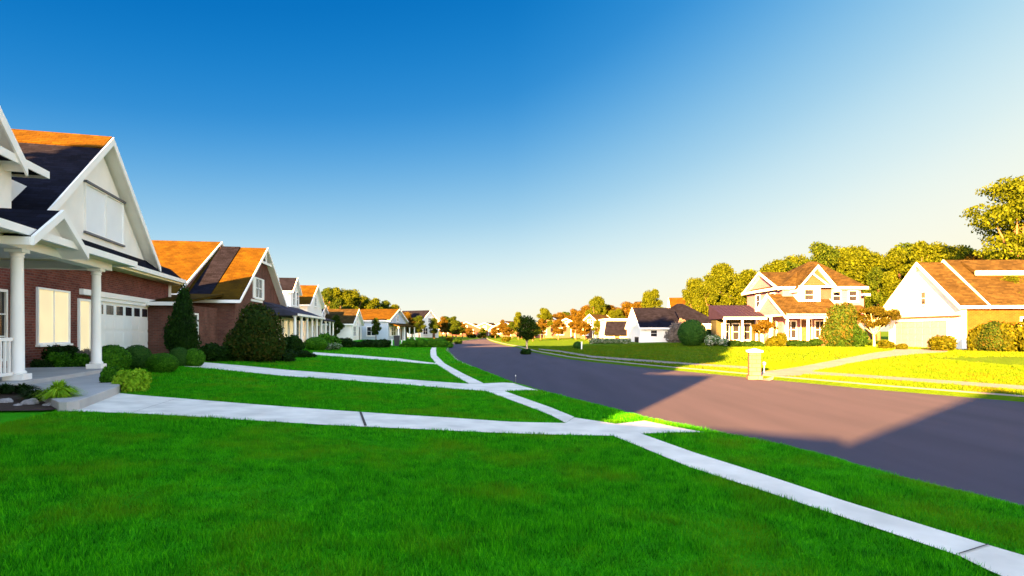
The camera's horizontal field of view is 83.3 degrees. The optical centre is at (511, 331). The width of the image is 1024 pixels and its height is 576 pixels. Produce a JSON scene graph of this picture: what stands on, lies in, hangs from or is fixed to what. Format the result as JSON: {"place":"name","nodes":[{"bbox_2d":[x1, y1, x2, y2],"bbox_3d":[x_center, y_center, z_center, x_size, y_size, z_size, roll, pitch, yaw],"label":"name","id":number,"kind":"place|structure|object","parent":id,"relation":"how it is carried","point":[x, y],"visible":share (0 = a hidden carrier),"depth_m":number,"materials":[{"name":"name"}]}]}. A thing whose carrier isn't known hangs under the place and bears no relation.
{"place":"outdoors","nodes":[
{"label":"outdoors","id":0,"kind":"place"},
{"bbox_2d":[360,309,414,340],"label":"house","id":1,"kind":"structure","parent":0,"point":[392,322],"depth_m":84.95,"materials":[{"name":"white"}]},
{"bbox_2d":[402,310,439,337],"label":"house","id":2,"kind":"structure","parent":0,"point":[427,315],"depth_m":117.77,"materials":[{"name":"white"}]},
{"bbox_2d":[430,347,481,382],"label":"pavement","id":3,"kind":"structure","parent":0,"point":[441,363],"depth_m":23.51,"materials":[{"name":"concrete"}]},
{"bbox_2d":[0,332,1023,575],"bbox_3d":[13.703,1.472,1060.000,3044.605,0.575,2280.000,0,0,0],"label":"ground","id":4,"kind":"structure","parent":0,"point":[8,416],"depth_m":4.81,"materials":[{"name":"green plant"}]},
{"bbox_2d":[0,392,55,410],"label":"planting bed","id":5,"kind":"object","parent":4,"relation":"on","point":[11,407],"visible":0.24,"depth_m":9.23,"materials":[{"name":"black soil"}]},
{"bbox_2d":[1,383,44,393],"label":"plant","id":6,"kind":"object","parent":5,"relation":"on","point":[23,386],"visible":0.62,"depth_m":10.81,"materials":[{"name":"green plant"}]},
{"bbox_2d":[10,389,44,399],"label":"plant","id":7,"kind":"object","parent":5,"relation":"on","point":[28,394],"visible":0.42,"depth_m":9.91,"materials":[{"name":"green plant"}]},
{"bbox_2d":[28,380,83,401],"bbox_3d":[-7.599,1.018,9.660,0.936,0.460,0.913,0,0,0],"label":"plant","id":8,"kind":"object","parent":5,"relation":"on","point":[60,389],"visible":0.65,"depth_m":9.55,"materials":[{"name":"green plant"}]},
{"bbox_2d":[30,359,54,367],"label":"shrub","id":9,"kind":"object","parent":4,"relation":"on","point":[38,363],"visible":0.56,"depth_m":16.44,"materials":[{"name":"green plant"}]},
{"bbox_2d":[44,352,71,366],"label":"shrub","id":10,"kind":"object","parent":4,"relation":"on","point":[58,358],"visible":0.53,"depth_m":16.78,"materials":[{"name":"green plant"}]},
{"bbox_2d":[40,345,79,359],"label":"shrub","id":11,"kind":"object","parent":4,"relation":"on","point":[70,349],"visible":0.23,"depth_m":18.25,"materials":[{"name":"green plant"}]},
{"bbox_2d":[61,353,90,366],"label":"shrub","id":12,"kind":"object","parent":4,"relation":"on","point":[78,360],"visible":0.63,"depth_m":17.10,"materials":[{"name":"green plant"}]},
{"bbox_2d":[0,107,185,411],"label":"house","id":13,"kind":"structure","parent":4,"relation":"on","point":[81,267],"depth_m":19.71,"materials":[{"name":"red brick"}]},
{"bbox_2d":[0,289,7,360],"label":"window","id":14,"kind":"structure","parent":13,"relation":"in","point":[3,292],"depth_m":16.94,"materials":[{"name":"white glass"}]},
{"bbox_2d":[35,287,72,346],"bbox_3d":[-15.693,-0.465,19.782,0.160,1.950,2.292,0,0,-16],"label":"window","id":15,"kind":"structure","parent":13,"relation":"in","point":[53,306],"depth_m":19.71,"materials":[{"name":"beige glass"}]},
{"bbox_2d":[77,298,90,351],"bbox_3d":[-16.356,-0.085,22.037,0.090,2.290,1.060,0,0,-16],"label":"window","id":16,"kind":"structure","parent":13,"relation":"in","point":[83,305],"depth_m":21.98,"materials":[{"name":"beige glass"}]},
{"bbox_2d":[84,182,106,237],"bbox_3d":[-16.612,-4.775,22.967,0.090,1.850,1.930,0,0,-16],"label":"window","id":17,"kind":"structure","parent":13,"relation":"in","point":[95,200],"depth_m":23.01,"materials":[{"name":"white paint"}]},
{"bbox_2d":[107,194,123,244],"bbox_3d":[-17.129,-4.775,24.831,0.090,1.850,1.900,0,0,-16],"label":"window","id":18,"kind":"structure","parent":13,"relation":"in","point":[115,208],"depth_m":24.96,"materials":[{"name":"white paint"}]},
{"bbox_2d":[101,297,148,348],"bbox_3d":[-17.727,-0.090,27.055,0.101,2.580,9.120,0,0,-15],"label":"garage door","id":19,"kind":"structure","parent":13,"relation":"in","point":[124,323],"depth_m":25.83,"materials":[{"name":"white paint"}]},
{"bbox_2d":[89,344,131,370],"bbox_3d":[-11.383,0.827,16.352,1.006,0.918,1.040,0,0,-25],"label":"shrub","id":20,"kind":"object","parent":4,"relation":"on","point":[114,355],"visible":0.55,"depth_m":16.16,"materials":[{"name":"green plant"}]},
{"bbox_2d":[99,366,122,382],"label":"shrub","id":21,"kind":"object","parent":4,"relation":"on","point":[107,373],"visible":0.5,"depth_m":12.34,"materials":[{"name":"green plant"}]},
{"bbox_2d":[111,368,151,392],"bbox_3d":[-8.045,1.094,12.157,0.727,0.637,0.805,0,0,-22],"label":"shrub","id":22,"kind":"object","parent":4,"relation":"on","point":[135,380],"visible":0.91,"depth_m":12.00,"materials":[{"name":"green plant"}]},
{"bbox_2d":[126,344,151,368],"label":"shrub","id":23,"kind":"object","parent":4,"relation":"on","point":[140,354],"visible":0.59,"depth_m":17.88,"materials":[{"name":"green plant"}]},
{"bbox_2d":[144,352,178,372],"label":"shrub","id":24,"kind":"object","parent":4,"relation":"on","point":[162,362],"visible":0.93,"depth_m":16.93,"materials":[{"name":"green plant"}]},
{"bbox_2d":[169,347,187,366],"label":"shrub","id":25,"kind":"object","parent":4,"relation":"on","point":[179,353],"visible":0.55,"depth_m":19.90,"materials":[{"name":"green plant"}]},
{"bbox_2d":[162,283,201,350],"bbox_3d":[-15.416,-0.427,26.977,1.523,3.753,1.635,0,0,27],"label":"shrub","id":26,"kind":"object","parent":4,"relation":"on","point":[180,330],"visible":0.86,"depth_m":26.67,"materials":[{"name":"green plant"}]},
{"bbox_2d":[185,348,205,365],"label":"shrub","id":27,"kind":"object","parent":4,"relation":"on","point":[195,356],"visible":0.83,"depth_m":20.13,"materials":[{"name":"green plant"}]},
{"bbox_2d":[196,342,229,361],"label":"shrub","id":28,"kind":"object","parent":4,"relation":"on","point":[213,352],"visible":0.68,"depth_m":23.02,"materials":[{"name":"green plant"}]},
{"bbox_2d":[221,344,237,361],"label":"shrub","id":29,"kind":"object","parent":4,"relation":"on","point":[225,350],"visible":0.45,"depth_m":23.49,"materials":[{"name":"green plant"}]},
{"bbox_2d":[146,240,324,353],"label":"house","id":30,"kind":"structure","parent":4,"relation":"on","point":[225,284],"depth_m":38.17,"materials":[{"name":"brown brick"}]},
{"bbox_2d":[253,277,263,300],"bbox_3d":[-18.044,-3.015,41.123,0.160,1.550,2.968,0,0,-10],"label":"window","id":31,"kind":"structure","parent":30,"relation":"in","point":[258,284],"depth_m":41.09,"materials":[{"name":"white paint"}]},
{"bbox_2d":[222,302,287,362],"bbox_3d":[-10.836,0.143,24.324,2.524,2.746,2.512,0,0,-25],"label":"shrub","id":32,"kind":"object","parent":4,"relation":"on","point":[256,331],"visible":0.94,"depth_m":23.71,"materials":[{"name":"green plant"}]},
{"bbox_2d":[273,349,298,361],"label":"shrub","id":33,"kind":"object","parent":4,"relation":"on","point":[290,355],"visible":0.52,"depth_m":25.26,"materials":[{"name":"green plant"}]},
{"bbox_2d":[284,333,305,351],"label":"shrub","id":34,"kind":"object","parent":4,"relation":"on","point":[295,343],"visible":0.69,"depth_m":30.49,"materials":[{"name":"green plant"}]},
{"bbox_2d":[279,278,334,336],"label":"house","id":35,"kind":"structure","parent":4,"relation":"on","point":[291,290],"depth_m":55.61,"materials":[{"name":"white"}]},
{"bbox_2d":[299,285,324,341],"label":"house","id":36,"kind":"structure","parent":4,"relation":"on","point":[311,300],"depth_m":62.66,"materials":[{"name":"white"}]},
{"bbox_2d":[304,337,327,350],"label":"shrub","id":37,"kind":"object","parent":4,"relation":"on","point":[316,343],"visible":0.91,"depth_m":38.84,"materials":[{"name":"green plant"}]},
{"bbox_2d":[318,333,341,349],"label":"shrub","id":38,"kind":"object","parent":4,"relation":"on","point":[329,338],"visible":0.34,"depth_m":41.19,"materials":[{"name":"green plant"}]},
{"bbox_2d":[321,287,341,308],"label":"tree","id":39,"kind":"object","parent":4,"relation":"on","point":[330,301],"visible":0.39,"depth_m":83.88,"materials":[{"name":"green plant"}]},
{"bbox_2d":[327,315,344,335],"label":"tree","id":40,"kind":"object","parent":4,"relation":"on","point":[338,325],"visible":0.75,"depth_m":71.67,"materials":[{"name":"green plant"}]},
{"bbox_2d":[329,287,354,308],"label":"tree","id":41,"kind":"object","parent":4,"relation":"on","point":[344,297],"visible":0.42,"depth_m":95.75,"materials":[{"name":"green plant"}]},
{"bbox_2d":[322,309,364,339],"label":"house","id":42,"kind":"structure","parent":4,"relation":"on","point":[352,321],"depth_m":75.83,"materials":[{"name":"white"}]},
{"bbox_2d":[340,289,364,308],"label":"tree","id":43,"kind":"object","parent":4,"relation":"on","point":[358,300],"visible":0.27,"depth_m":97.64,"materials":[{"name":"green plant"}]},
{"bbox_2d":[185,362,535,390],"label":"garage walk","id":44,"kind":"structure","parent":4,"relation":"on","point":[477,386],"depth_m":18.23,"materials":[{"name":"concrete"}]},
{"bbox_2d":[361,298,383,308],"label":"tree","id":45,"kind":"object","parent":4,"relation":"on","point":[373,303],"visible":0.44,"depth_m":99.24,"materials":[{"name":"green plant"}]},
{"bbox_2d":[313,352,435,363],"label":"side walk","id":46,"kind":"structure","parent":4,"relation":"on","point":[359,356],"depth_m":32.84,"materials":[{"name":"concrete"}]},
{"bbox_2d":[71,393,694,435],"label":"front walk","id":47,"kind":"structure","parent":4,"relation":"on","point":[123,402],"depth_m":9.63,"materials":[{"name":"concrete"}]},
{"bbox_2d":[437,316,447,337],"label":"tree","id":48,"kind":"object","parent":4,"relation":"on","point":[443,324],"visible":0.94,"depth_m":115.79,"materials":[{"name":"orange plant"}]},
{"bbox_2d":[449,320,464,337],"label":"tree","id":49,"kind":"object","parent":4,"relation":"on","point":[456,328],"visible":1,"depth_m":109.70,"materials":[{"name":"green plant"}]},
{"bbox_2d":[439,322,479,335],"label":"house","id":50,"kind":"structure","parent":4,"relation":"on","point":[476,329],"depth_m":158.73,"materials":[{"name":"beige"}]},
{"bbox_2d":[514,315,539,348],"bbox_3d":[1.164,0.242,44.491,2.149,3.028,2.274,0,0,-6],"label":"tree","id":51,"kind":"object","parent":4,"relation":"on","point":[526,332],"visible":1,"depth_m":43.98,"materials":[{"name":"green plant"}]},
{"bbox_2d":[536,308,552,337],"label":"tree","id":52,"kind":"object","parent":4,"relation":"on","point":[545,314],"visible":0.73,"depth_m":111.21,"materials":[{"name":"yellow plant"}]},
{"bbox_2d":[551,319,566,339],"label":"tree","id":53,"kind":"object","parent":4,"relation":"on","point":[557,323],"visible":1,"depth_m":93.59,"materials":[{"name":"orange plant"}]},
{"bbox_2d":[553,318,579,337],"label":"house","id":54,"kind":"structure","parent":4,"relation":"on","point":[568,333],"depth_m":111.94,"materials":[{"name":"beige"}]},
{"bbox_2d":[568,316,583,339],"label":"tree","id":55,"kind":"object","parent":4,"relation":"on","point":[573,325],"visible":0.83,"depth_m":91.72,"materials":[{"name":"orange plant"}]},
{"bbox_2d":[577,322,591,339],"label":"tree","id":56,"kind":"object","parent":4,"relation":"on","point":[586,327],"visible":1,"depth_m":87.64,"materials":[{"name":"orange plant"}]},
{"bbox_2d":[584,296,606,316],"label":"tree","id":57,"kind":"object","parent":4,"relation":"on","point":[595,303],"visible":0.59,"depth_m":107.60,"materials":[{"name":"green plant"}]},
{"bbox_2d":[580,314,610,338],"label":"house","id":58,"kind":"structure","parent":4,"relation":"on","point":[590,319],"depth_m":98.20,"materials":[{"name":"beige"}]},
{"bbox_2d":[598,319,627,338],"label":"house","id":59,"kind":"structure","parent":4,"relation":"on","point":[612,328],"depth_m":78.21,"materials":[{"name":"grey paint"}]},
{"bbox_2d":[607,309,624,318],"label":"tree","id":60,"kind":"object","parent":4,"relation":"on","point":[614,314],"visible":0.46,"depth_m":107.16,"materials":[{"name":"green plant"}]},
{"bbox_2d":[625,308,678,342],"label":"house","id":61,"kind":"structure","parent":4,"relation":"on","point":[648,324],"depth_m":67.69,"materials":[{"name":"white"}]},
{"bbox_2d":[640,289,663,307],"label":"tree","id":62,"kind":"object","parent":4,"relation":"on","point":[650,299],"visible":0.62,"depth_m":103.26,"materials":[{"name":"green plant"}]},
{"bbox_2d":[663,318,685,342],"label":"shrub","id":63,"kind":"object","parent":4,"relation":"on","point":[671,336],"visible":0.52,"depth_m":63.25,"materials":[{"name":"grey plant"}]},
{"bbox_2d":[671,304,710,341],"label":"house","id":64,"kind":"structure","parent":4,"relation":"on","point":[683,312],"depth_m":70.95,"materials":[{"name":"brown"}]},
{"bbox_2d":[677,319,706,345],"bbox_3d":[15.933,0.209,50.963,2.613,2.566,2.540,0,0,12],"label":"shrub","id":65,"kind":"object","parent":4,"relation":"on","point":[693,332],"visible":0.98,"depth_m":50.17,"materials":[{"name":"green plant"}]},
{"bbox_2d":[681,277,703,308],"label":"tree","id":66,"kind":"object","parent":4,"relation":"on","point":[688,292],"visible":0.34,"depth_m":83.44,"materials":[{"name":"green plant"}]},
{"bbox_2d":[691,284,722,316],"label":"tree","id":67,"kind":"object","parent":4,"relation":"on","point":[708,294],"visible":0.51,"depth_m":75.62,"materials":[{"name":"green plant"}]},
{"bbox_2d":[704,335,720,345],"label":"shrub","id":68,"kind":"object","parent":4,"relation":"on","point":[709,340],"visible":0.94,"depth_m":48.63,"materials":[{"name":"white plant"}]},
{"bbox_2d":[700,262,746,304],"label":"tree","id":69,"kind":"object","parent":4,"relation":"on","point":[721,281],"visible":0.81,"depth_m":78.25,"materials":[{"name":"green plant"}]},
{"bbox_2d":[733,269,756,286],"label":"tree","id":70,"kind":"object","parent":4,"relation":"on","point":[747,276],"visible":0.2,"depth_m":84.54,"materials":[{"name":"green plant"}]},
{"bbox_2d":[746,348,762,379],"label":"mailbox pillar","id":71,"kind":"structure","parent":4,"relation":"on","point":[754,363],"depth_m":20.21,"materials":[{"name":"beige stone"}]},
{"bbox_2d":[486,338,1023,396],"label":"kerb","id":72,"kind":"structure","parent":4,"relation":"on","point":[791,377],"depth_m":18.93,"materials":[{"name":"concrete"}]},
{"bbox_2d":[752,319,777,342],"bbox_3d":[20.467,0.151,46.873,2.013,2.331,2.200,0,0,-42],"label":"tree","id":73,"kind":"object","parent":4,"relation":"on","point":[762,327],"visible":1,"depth_m":46.60,"materials":[{"name":"orange plant"}]},
{"bbox_2d":[764,336,780,346],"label":"shrub","id":74,"kind":"object","parent":4,"relation":"on","point":[772,341],"visible":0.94,"depth_m":46.08,"materials":[{"name":"plant"}]},
{"bbox_2d":[759,259,786,271],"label":"tree","id":75,"kind":"object","parent":4,"relation":"on","point":[776,265],"visible":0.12,"depth_m":86.81,"materials":[{"name":"green plant"}]},
{"bbox_2d":[709,261,870,341],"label":"house","id":76,"kind":"structure","parent":4,"relation":"on","point":[794,303],"depth_m":53.02,"materials":[{"name":"beige"}]},
{"bbox_2d":[732,323,740,340],"bbox_3d":[21.900,0.085,56.340,0.888,1.750,0.160,0,0,0],"label":"window","id":77,"kind":"structure","parent":76,"relation":"in","point":[735,326],"depth_m":56.38,"materials":[{"name":"white glass"}]},
{"bbox_2d":[785,320,796,338],"bbox_3d":[25.650,-0.150,52.975,1.080,1.680,0.090,0,0,0],"label":"window","id":78,"kind":"structure","parent":76,"relation":"in","point":[792,323],"depth_m":52.99,"materials":[{"name":"white paint"}]},
{"bbox_2d":[800,319,811,340],"bbox_3d":[27.050,-0.050,52.940,1.100,2.200,0.120,0,0,0],"label":"door","id":79,"kind":"structure","parent":76,"relation":"in","point":[803,322],"depth_m":52.93,"materials":[{"name":"white paint"}]},
{"bbox_2d":[803,289,814,300],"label":"window","id":80,"kind":"structure","parent":76,"relation":"in","point":[808,294],"depth_m":52.08,"materials":[{"name":"white paint"}]},
{"bbox_2d":[848,290,857,302],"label":"window","id":81,"kind":"structure","parent":76,"relation":"in","point":[852,294],"depth_m":52.99,"materials":[{"name":"white paint"}]},
{"bbox_2d":[783,254,810,264],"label":"tree","id":82,"kind":"object","parent":4,"relation":"on","point":[796,259],"visible":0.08,"depth_m":97.66,"materials":[{"name":"green plant"}]},
{"bbox_2d":[808,241,847,276],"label":"tree","id":83,"kind":"object","parent":4,"relation":"on","point":[824,254],"visible":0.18,"depth_m":88.42,"materials":[{"name":"green plant"}]},
{"bbox_2d":[817,302,861,346],"bbox_3d":[26.375,-0.415,46.037,3.020,3.926,3.006,0,0,-34],"label":"shrub","id":84,"kind":"object","parent":4,"relation":"on","point":[841,319],"visible":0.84,"depth_m":45.37,"materials":[{"name":"green plant"}]},
{"bbox_2d":[833,246,869,291],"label":"tree","id":85,"kind":"object","parent":4,"relation":"on","point":[846,257],"visible":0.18,"depth_m":91.08,"materials":[{"name":"green plant"}]},
{"bbox_2d":[757,349,947,380],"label":"drive","id":86,"kind":"structure","parent":4,"relation":"on","point":[796,371],"depth_m":27.15,"materials":[{"name":"concrete"}]},
{"bbox_2d":[846,322,869,346],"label":"shrub","id":87,"kind":"object","parent":4,"relation":"on","point":[862,340],"visible":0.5,"depth_m":45.10,"materials":[{"name":"green plant"}]},
{"bbox_2d":[841,251,886,338],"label":"tree","id":88,"kind":"object","parent":4,"relation":"on","point":[865,261],"visible":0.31,"depth_m":87.44,"materials":[{"name":"green plant"}]},
{"bbox_2d":[862,268,887,339],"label":"tree","id":89,"kind":"object","parent":4,"relation":"on","point":[874,284],"visible":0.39,"depth_m":79.53,"materials":[{"name":"green plant"}]},
{"bbox_2d":[854,306,901,346],"bbox_3d":[29.134,-0.370,46.258,3.667,3.373,3.268,0,0,30],"label":"tree","id":90,"kind":"object","parent":4,"relation":"on","point":[879,316],"visible":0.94,"depth_m":45.59,"materials":[{"name":"orange plant"}]},
{"bbox_2d":[868,242,912,272],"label":"tree","id":91,"kind":"object","parent":4,"relation":"on","point":[905,246],"visible":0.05,"depth_m":81.69,"materials":[{"name":"green plant"}]},
{"bbox_2d":[879,247,914,306],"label":"tree","id":92,"kind":"object","parent":4,"relation":"on","point":[895,259],"visible":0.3,"depth_m":77.30,"materials":[{"name":"green plant"}]},
{"bbox_2d":[896,240,953,284],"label":"tree","id":93,"kind":"object","parent":4,"relation":"on","point":[921,251],"visible":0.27,"depth_m":73.62,"materials":[{"name":"green plant"}]},
{"bbox_2d":[926,335,957,350],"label":"shrub","id":94,"kind":"object","parent":4,"relation":"on","point":[943,343],"visible":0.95,"depth_m":36.77,"materials":[{"name":"yellow plant"}]},
{"bbox_2d":[883,260,1023,348],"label":"house","id":95,"kind":"structure","parent":4,"relation":"on","point":[958,299],"depth_m":42.03,"materials":[{"name":"white paint"}]},
{"bbox_2d":[893,318,948,347],"bbox_3d":[31.216,0.195,44.154,0.100,2.210,6.220,0,0,2],"label":"garage door","id":96,"kind":"structure","parent":95,"relation":"in","point":[915,332],"depth_m":44.27,"materials":[{"name":"white paint"}]},
{"bbox_2d":[918,291,928,306],"bbox_3d":[31.193,-2.465,43.731,0.160,1.150,1.082,0,0,2],"label":"window","id":97,"kind":"structure","parent":95,"relation":"in","point":[923,296],"depth_m":43.73,"materials":[{"name":"white paint"}]},
{"bbox_2d":[944,244,972,259],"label":"tree","id":98,"kind":"object","parent":4,"relation":"on","point":[960,252],"visible":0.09,"depth_m":71.12,"materials":[{"name":"green plant"}]},
{"bbox_2d":[966,323,985,350],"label":"shrub","id":99,"kind":"object","parent":4,"relation":"on","point":[973,333],"visible":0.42,"depth_m":35.83,"materials":[{"name":"yellow plant"}]},
{"bbox_2d":[959,174,1023,259],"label":"tree","id":100,"kind":"object","parent":4,"relation":"on","point":[1009,240],"visible":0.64,"depth_m":59.35,"materials":[{"name":"green plant"}]},
{"bbox_2d":[974,320,1009,351],"bbox_3d":[29.456,0.363,35.237,2.058,2.146,2.068,0,0,-32],"label":"shrub","id":101,"kind":"object","parent":4,"relation":"on","point":[991,338],"visible":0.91,"depth_m":34.81,"materials":[{"name":"green plant"}]},
{"bbox_2d":[999,321,1021,351],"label":"shrub","id":102,"kind":"object","parent":4,"relation":"on","point":[1009,334],"visible":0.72,"depth_m":34.19,"materials":[{"name":"yellow plant"}]},
{"bbox_2d":[1015,319,1023,351],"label":"shrub","id":103,"kind":"object","parent":4,"relation":"on","point":[1020,331],"visible":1,"depth_m":33.71,"materials":[{"name":"plant"}]},
{"bbox_2d":[0,0,1023,331],"label":"sky","id":104,"kind":"structure","parent":0,"point":[478,162],"materials":[{"name":"blue"}]},
{"bbox_2d":[489,391,572,421],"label":"pavement","id":105,"kind":"structure","parent":0,"point":[562,416],"depth_m":12.12,"materials":[{"name":"concrete"}]},
{"bbox_2d":[541,349,747,368],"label":"pavement","id":106,"kind":"structure","parent":0,"point":[741,367],"depth_m":30.71,"materials":[{"name":"concrete"}]},
{"bbox_2d":[448,338,1023,505],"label":"road","id":107,"kind":"structure","parent":0,"point":[976,445],"depth_m":11.90,"materials":[{"name":"grey asphalt"}]},
{"bbox_2d":[614,433,1023,575],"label":"pavement","id":108,"kind":"structure","parent":0,"point":[1001,562],"depth_m":5.02,"materials":[{"name":"concrete"}]},
{"bbox_2d":[801,371,1023,389],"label":"pavement","id":109,"kind":"structure","parent":0,"point":[941,381],"depth_m":18.20,"materials":[{"name":"concrete"}]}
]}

